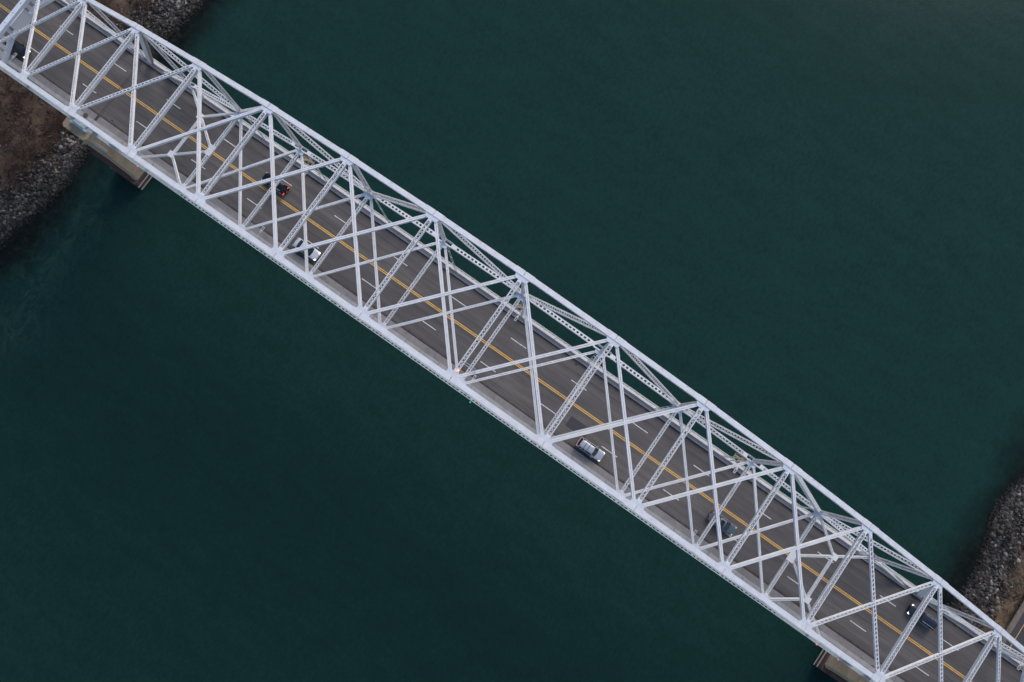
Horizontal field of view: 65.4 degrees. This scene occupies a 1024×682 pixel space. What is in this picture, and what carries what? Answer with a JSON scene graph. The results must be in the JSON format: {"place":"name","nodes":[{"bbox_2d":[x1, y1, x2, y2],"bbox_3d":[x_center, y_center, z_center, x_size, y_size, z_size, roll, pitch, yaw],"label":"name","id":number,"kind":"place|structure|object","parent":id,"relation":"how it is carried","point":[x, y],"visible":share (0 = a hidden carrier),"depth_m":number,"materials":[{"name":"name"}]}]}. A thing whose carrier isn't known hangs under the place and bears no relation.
{"place":"outdoors","nodes":[
{"label":"outdoors","id":0,"kind":"place"},
{"bbox_2d":[0,0,1021,681],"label":"road","id":1,"kind":"structure","parent":0,"point":[558,380],"depth_m":132.24,"materials":[{"name":"grey asphalt"}]},
{"bbox_2d":[3,40,30,57],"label":"car","id":2,"kind":"object","parent":1,"relation":"on","point":[18,48],"visible":0.48,"depth_m":139.66,"materials":[{"name":"black paint"}]},
{"bbox_2d":[261,172,289,195],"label":"car","id":3,"kind":"object","parent":1,"relation":"on","point":[282,188],"visible":0.66,"depth_m":134.91,"materials":[{"name":"black paint"}]},
{"bbox_2d":[292,237,319,260],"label":"car","id":4,"kind":"object","parent":1,"relation":"on","point":[314,254],"visible":0.73,"depth_m":133.70,"materials":[{"name":"grey paint"}]},
{"bbox_2d":[576,437,604,460],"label":"car","id":5,"kind":"object","parent":1,"relation":"on","point":[589,448],"visible":1,"depth_m":129.44,"materials":[{"name":"silver metal"}]},
{"bbox_2d":[707,510,736,535],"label":"car","id":6,"kind":"object","parent":1,"relation":"on","point":[728,527],"visible":0.76,"depth_m":128.85,"materials":[{"name":"grey paint"}]},
{"bbox_2d":[907,604,937,630],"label":"car","id":7,"kind":"object","parent":1,"relation":"on","point":[926,620],"visible":0.88,"depth_m":127.80,"materials":[{"name":"grey paint"}]},
{"bbox_2d":[0,0,1023,681],"bbox_3d":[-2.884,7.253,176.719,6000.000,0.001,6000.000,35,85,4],"label":"water","id":8,"kind":"structure","parent":0,"point":[790,230],"depth_m":177.50,"materials":[{"name":"teal liquid"}]},
{"bbox_2d":[0,0,1023,656],"bbox_3d":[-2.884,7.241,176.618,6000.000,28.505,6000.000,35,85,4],"label":"ground","id":9,"kind":"structure","parent":0,"point":[44,112],"depth_m":178.40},
{"bbox_2d":[0,0,165,199],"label":"scrub","id":10,"kind":"object","parent":9,"relation":"on","point":[22,171],"visible":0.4,"depth_m":178.41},
{"bbox_2d":[0,0,203,248],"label":"boulders","id":11,"kind":"object","parent":9,"relation":"on","point":[67,162],"visible":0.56,"depth_m":180.68,"materials":[{"name":"grey stone"}]},
{"bbox_2d":[63,117,152,189],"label":"bridge pier","id":12,"kind":"structure","parent":9,"relation":"on","point":[125,168],"depth_m":167.29,"materials":[{"name":"concrete"}]},
{"bbox_2d":[0,0,1023,681],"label":"truss bridge","id":13,"kind":"structure","parent":12,"relation":"on","point":[78,112],"depth_m":110.62,"materials":[{"name":"paint"}]},
{"bbox_2d":[10,8,32,33],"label":"portal sign","id":14,"kind":"object","parent":13,"relation":"attached to","point":[23,19],"visible":0.76,"depth_m":128.93,"materials":[{"name":"grey metal"}]},
{"bbox_2d":[9,52,37,84],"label":"street lamp","id":15,"kind":"object","parent":13,"relation":"on","point":[14,55],"visible":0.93,"depth_m":131.45,"materials":[{"name":"grey metal"}]},
{"bbox_2d":[256,226,268,246],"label":"street lamp","id":16,"kind":"object","parent":13,"relation":"on","point":[262,228],"visible":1,"depth_m":128.11,"materials":[{"name":"grey metal"}]},
{"bbox_2d":[994,644,1023,669],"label":"street lamp","id":17,"kind":"object","parent":13,"relation":"on","point":[1019,666],"visible":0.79,"depth_m":120.64,"materials":[{"name":"grey metal"}]},
{"bbox_2d":[814,649,869,681],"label":"bridge pier","id":18,"kind":"structure","parent":9,"relation":"on","point":[829,664],"depth_m":162.42,"materials":[{"name":"concrete"}]},
{"bbox_2d":[946,471,1023,629],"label":"boulders","id":19,"kind":"object","parent":9,"relation":"on","point":[982,578],"visible":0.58,"depth_m":171.13,"materials":[{"name":"grey stone"}]},
{"bbox_2d":[973,520,1023,632],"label":"dry grass","id":20,"kind":"structure","parent":9,"relation":"on","point":[1016,587],"depth_m":168.74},
{"bbox_2d":[1001,600,1023,645],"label":"path edge","id":21,"kind":"object","parent":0,"point":[1014,620],"visible":0.4,"depth_m":166.30,"materials":[{"name":"grey concrete"}]},
{"bbox_2d":[1003,612,1023,654],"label":"path","id":22,"kind":"structure","parent":0,"point":[1017,633],"depth_m":165.96,"materials":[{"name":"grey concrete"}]}
]}

